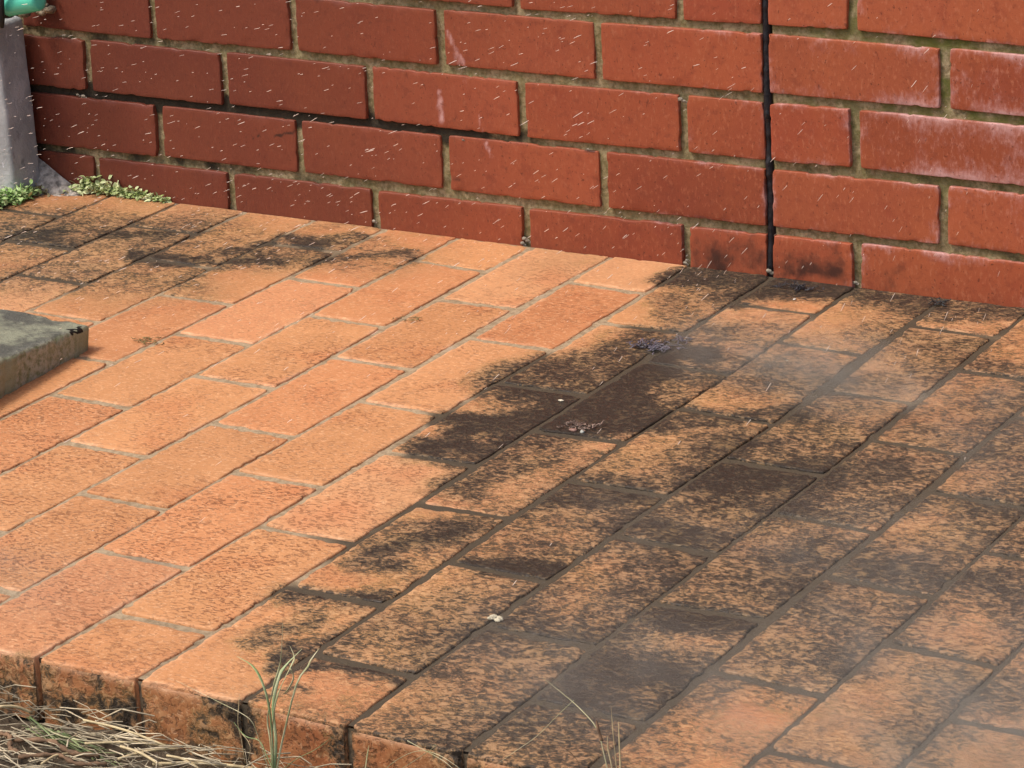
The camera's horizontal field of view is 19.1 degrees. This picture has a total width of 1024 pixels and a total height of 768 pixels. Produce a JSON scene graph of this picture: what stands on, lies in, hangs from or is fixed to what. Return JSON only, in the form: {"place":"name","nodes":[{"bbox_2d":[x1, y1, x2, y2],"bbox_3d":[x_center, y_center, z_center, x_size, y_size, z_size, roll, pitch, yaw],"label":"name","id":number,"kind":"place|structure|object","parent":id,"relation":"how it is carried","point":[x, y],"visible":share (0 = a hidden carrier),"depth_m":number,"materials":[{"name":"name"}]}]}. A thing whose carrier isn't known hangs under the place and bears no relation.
{"place":"outdoors","nodes":[
{"label":"outdoors","id":0,"kind":"place"},
{"bbox_2d":[0,711,228,767],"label":"ground","id":1,"kind":"structure","parent":0,"point":[27,746],"depth_m":2.82,"materials":[{"name":"soil"}]},
{"bbox_2d":[0,731,19,754],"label":"dry twig","id":2,"kind":"object","parent":1,"relation":"on","point":[7,735],"visible":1,"depth_m":2.81,"materials":[{"name":"brown wood"}]},
{"bbox_2d":[41,752,68,764],"bbox_3d":[-0.415,0.341,2.772,0.004,0.010,0.042,9,22,30],"label":"straw stalk","id":3,"kind":"object","parent":1,"relation":"on","point":[50,758],"visible":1,"depth_m":2.77,"materials":[{"name":"beige plant"}]},
{"bbox_2d":[13,736,99,757],"bbox_3d":[-0.419,0.333,2.799,0.095,0.009,0.012,8,21,29],"label":"dry twig","id":4,"kind":"object","parent":1,"relation":"on","point":[62,748],"visible":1,"depth_m":2.80,"materials":[{"name":"brown wood"}]},
{"bbox_2d":[18,752,106,766],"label":"dry twig","id":5,"kind":"object","parent":1,"relation":"on","point":[60,756],"visible":1,"depth_m":2.77,"materials":[{"name":"brown wood"}]},
{"bbox_2d":[22,716,129,765],"bbox_3d":[-0.400,0.344,2.820,0.133,0.057,0.039,9,22,30],"label":"grass tuft","id":6,"kind":"object","parent":1,"relation":"on","point":[72,745],"visible":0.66,"depth_m":2.82,"materials":[{"name":"plant"}]},
{"bbox_2d":[85,741,162,746],"bbox_3d":[-0.349,0.331,2.792,0.084,0.010,0.002,-3,19,0],"label":"straw stalk","id":7,"kind":"object","parent":1,"relation":"on","point":[102,742],"visible":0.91,"depth_m":2.79,"materials":[{"name":"beige plant"}]},
{"bbox_2d":[117,748,179,760],"bbox_3d":[-0.331,0.337,2.777,0.061,0.010,0.003,-14,21,-30],"label":"straw stalk","id":8,"kind":"object","parent":1,"relation":"on","point":[153,750],"visible":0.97,"depth_m":2.78,"materials":[{"name":"beige plant"}]},
{"bbox_2d":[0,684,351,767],"bbox_3d":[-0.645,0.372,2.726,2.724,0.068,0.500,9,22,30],"label":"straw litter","id":9,"kind":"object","parent":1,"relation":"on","point":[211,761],"visible":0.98,"depth_m":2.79,"materials":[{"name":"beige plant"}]},
{"bbox_2d":[0,705,32,713],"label":"straw stalk","id":10,"kind":"object","parent":9,"relation":"on","point":[17,707],"visible":1,"depth_m":2.85,"materials":[{"name":"beige plant"}]},
{"bbox_2d":[83,719,166,746],"bbox_3d":[-0.356,0.321,2.799,0.089,0.014,0.011,9,22,30],"label":"straw stalk","id":11,"kind":"object","parent":9,"relation":"on","point":[118,728],"visible":1,"depth_m":2.80,"materials":[{"name":"beige plant"}]},
{"bbox_2d":[119,745,162,766],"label":"straw stalk","id":12,"kind":"object","parent":9,"relation":"on","point":[140,753],"visible":1,"depth_m":2.76,"materials":[{"name":"beige plant"}]},
{"bbox_2d":[166,754,199,767],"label":"straw stalk","id":13,"kind":"object","parent":9,"relation":"on","point":[176,757],"visible":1,"depth_m":2.75,"materials":[{"name":"beige plant"}]},
{"bbox_2d":[152,761,257,767],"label":"straw stalk","id":14,"kind":"object","parent":1,"relation":"on","point":[197,762],"visible":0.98,"depth_m":2.75,"materials":[{"name":"beige plant"}]},
{"bbox_2d":[237,703,250,763],"bbox_3d":[-0.242,0.308,2.736,0.016,0.068,0.011,9,22,30],"label":"grass tuft","id":15,"kind":"object","parent":1,"relation":"on","point":[241,739],"visible":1,"depth_m":2.74,"materials":[{"name":"plant"}]},
{"bbox_2d":[203,627,331,767],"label":"grass tuft","id":16,"kind":"object","parent":1,"relation":"on","point":[273,752],"visible":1,"depth_m":2.70,"materials":[{"name":"green plant"}]},
{"bbox_2d":[365,740,458,767],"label":"grass tuft","id":17,"kind":"object","parent":1,"relation":"on","point":[412,752],"visible":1,"depth_m":2.61,"materials":[{"name":"plant"}]},
{"bbox_2d":[493,677,607,767],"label":"grass tuft","id":18,"kind":"object","parent":1,"relation":"on","point":[599,732],"visible":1,"depth_m":2.53,"materials":[{"name":"plant"}]},
{"bbox_2d":[607,710,620,767],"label":"grass tuft","id":19,"kind":"object","parent":1,"relation":"on","point":[614,747],"visible":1,"depth_m":2.49,"materials":[{"name":"plant"}]},
{"bbox_2d":[0,193,1023,767],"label":"brick paving","id":20,"kind":"structure","parent":0,"point":[812,557],"depth_m":3.18,"materials":[{"name":"brick"}]},
{"bbox_2d":[0,16,39,194],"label":"concrete post","id":21,"kind":"object","parent":20,"relation":"on","point":[20,151],"visible":0.97,"depth_m":4.38,"materials":[{"name":"grey concrete"}]},
{"bbox_2d":[0,0,45,27],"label":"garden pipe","id":22,"kind":"object","parent":21,"relation":"attached to","point":[10,8],"visible":1,"depth_m":4.26,"materials":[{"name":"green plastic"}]},
{"bbox_2d":[0,179,43,209],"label":"creeping weed","id":23,"kind":"object","parent":20,"relation":"on","point":[21,194],"visible":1,"depth_m":4.38,"materials":[{"name":"green plant"}]},
{"bbox_2d":[32,183,49,196],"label":"creeping weed","id":24,"kind":"object","parent":20,"relation":"on","point":[41,189],"visible":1,"depth_m":4.42,"materials":[{"name":"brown plant"}]},
{"bbox_2d":[0,309,88,398],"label":"concrete block","id":25,"kind":"object","parent":20,"relation":"on","point":[32,347],"depth_m":3.66,"materials":[{"name":"grey concrete"}]},
{"bbox_2d":[33,158,80,196],"bbox_3d":[-0.707,-0.313,4.420,0.194,0.078,0.076,9,22,30],"label":"grit fillet","id":26,"kind":"object","parent":20,"relation":"on","point":[54,182],"visible":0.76,"depth_m":4.43,"materials":[{"name":"grey concrete"}]},
{"bbox_2d":[63,175,171,202],"bbox_3d":[-0.570,-0.279,4.374,0.187,0.035,0.042,9,22,30],"label":"creeping weed","id":27,"kind":"object","parent":20,"relation":"on","point":[86,186],"visible":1,"depth_m":4.39,"materials":[{"name":"green plant"}]},
{"bbox_2d":[131,337,163,344],"bbox_3d":[-0.449,-0.055,3.752,0.047,0.004,0.033,1,19,9],"label":"leaf debris","id":28,"kind":"object","parent":20,"relation":"on","point":[140,339],"visible":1,"depth_m":3.75,"materials":[{"name":"brown plant"}]},
{"bbox_2d":[393,316,421,320],"bbox_3d":[-0.129,-0.082,3.780,0.037,0.004,0.022,9,22,30],"label":"leaf debris","id":29,"kind":"object","parent":20,"relation":"on","point":[416,319],"visible":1,"depth_m":3.77,"materials":[{"name":"brown plant"}]},
{"bbox_2d":[487,614,503,621],"bbox_3d":[-0.015,0.223,2.901,0.017,0.004,0.011,14,25,40],"label":"stone chip","id":30,"kind":"object","parent":20,"relation":"on","point":[495,618],"visible":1,"depth_m":2.90,"materials":[{"name":"white stone"}]},
{"bbox_2d":[1,2,991,544],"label":"fine spray","id":31,"kind":"object","parent":20,"relation":"on","point":[437,202],"visible":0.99,"depth_m":3.70,"materials":[{"name":"beige liquid"}]},
{"bbox_2d":[16,0,1023,307],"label":"brick wall","id":32,"kind":"structure","parent":20,"relation":"on","point":[950,224],"depth_m":3.95,"materials":[{"name":"red brick"}]},
{"bbox_2d":[20,2,56,17],"bbox_3d":[-0.677,-0.550,4.349,0.055,0.048,0.041,-1,19,6],"label":"mortar lump","id":33,"kind":"object","parent":32,"relation":"attached to","point":[50,9],"visible":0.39,"depth_m":4.34,"materials":[{"name":"beige concrete"}]},
{"bbox_2d":[557,420,604,430],"bbox_3d":[0.075,0.044,3.382,0.052,0.010,0.031,4,20,20],"label":"leaf debris","id":34,"kind":"object","parent":20,"relation":"on","point":[576,423],"visible":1,"depth_m":3.38,"materials":[{"name":"grey plant"}]},
{"bbox_2d":[626,338,686,354],"bbox_3d":[0.173,-0.047,3.622,0.076,0.010,0.048,9,22,30],"label":"leaf debris","id":35,"kind":"object","parent":20,"relation":"on","point":[652,346],"visible":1,"depth_m":3.62,"materials":[{"name":"grey plant"}]},
{"bbox_2d":[671,335,693,343],"bbox_3d":[0.202,-0.054,3.641,0.026,0.008,0.026,9,22,30],"label":"leaf debris","id":36,"kind":"object","parent":20,"relation":"on","point":[680,338],"visible":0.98,"depth_m":3.64,"materials":[{"name":"grey plant"}]},
{"bbox_2d":[771,279,824,291],"bbox_3d":[0.358,-0.123,3.810,0.070,0.009,0.032,12,23,36],"label":"leaf debris","id":37,"kind":"object","parent":20,"relation":"on","point":[798,288],"visible":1,"depth_m":3.81,"materials":[{"name":"grey plant"}]},
{"bbox_2d":[928,297,950,305],"bbox_3d":[0.522,-0.102,3.727,0.026,0.007,0.025,9,22,30],"label":"leaf debris","id":38,"kind":"object","parent":20,"relation":"on","point":[938,302],"visible":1,"depth_m":3.73,"materials":[{"name":"grey plant"}]}
]}

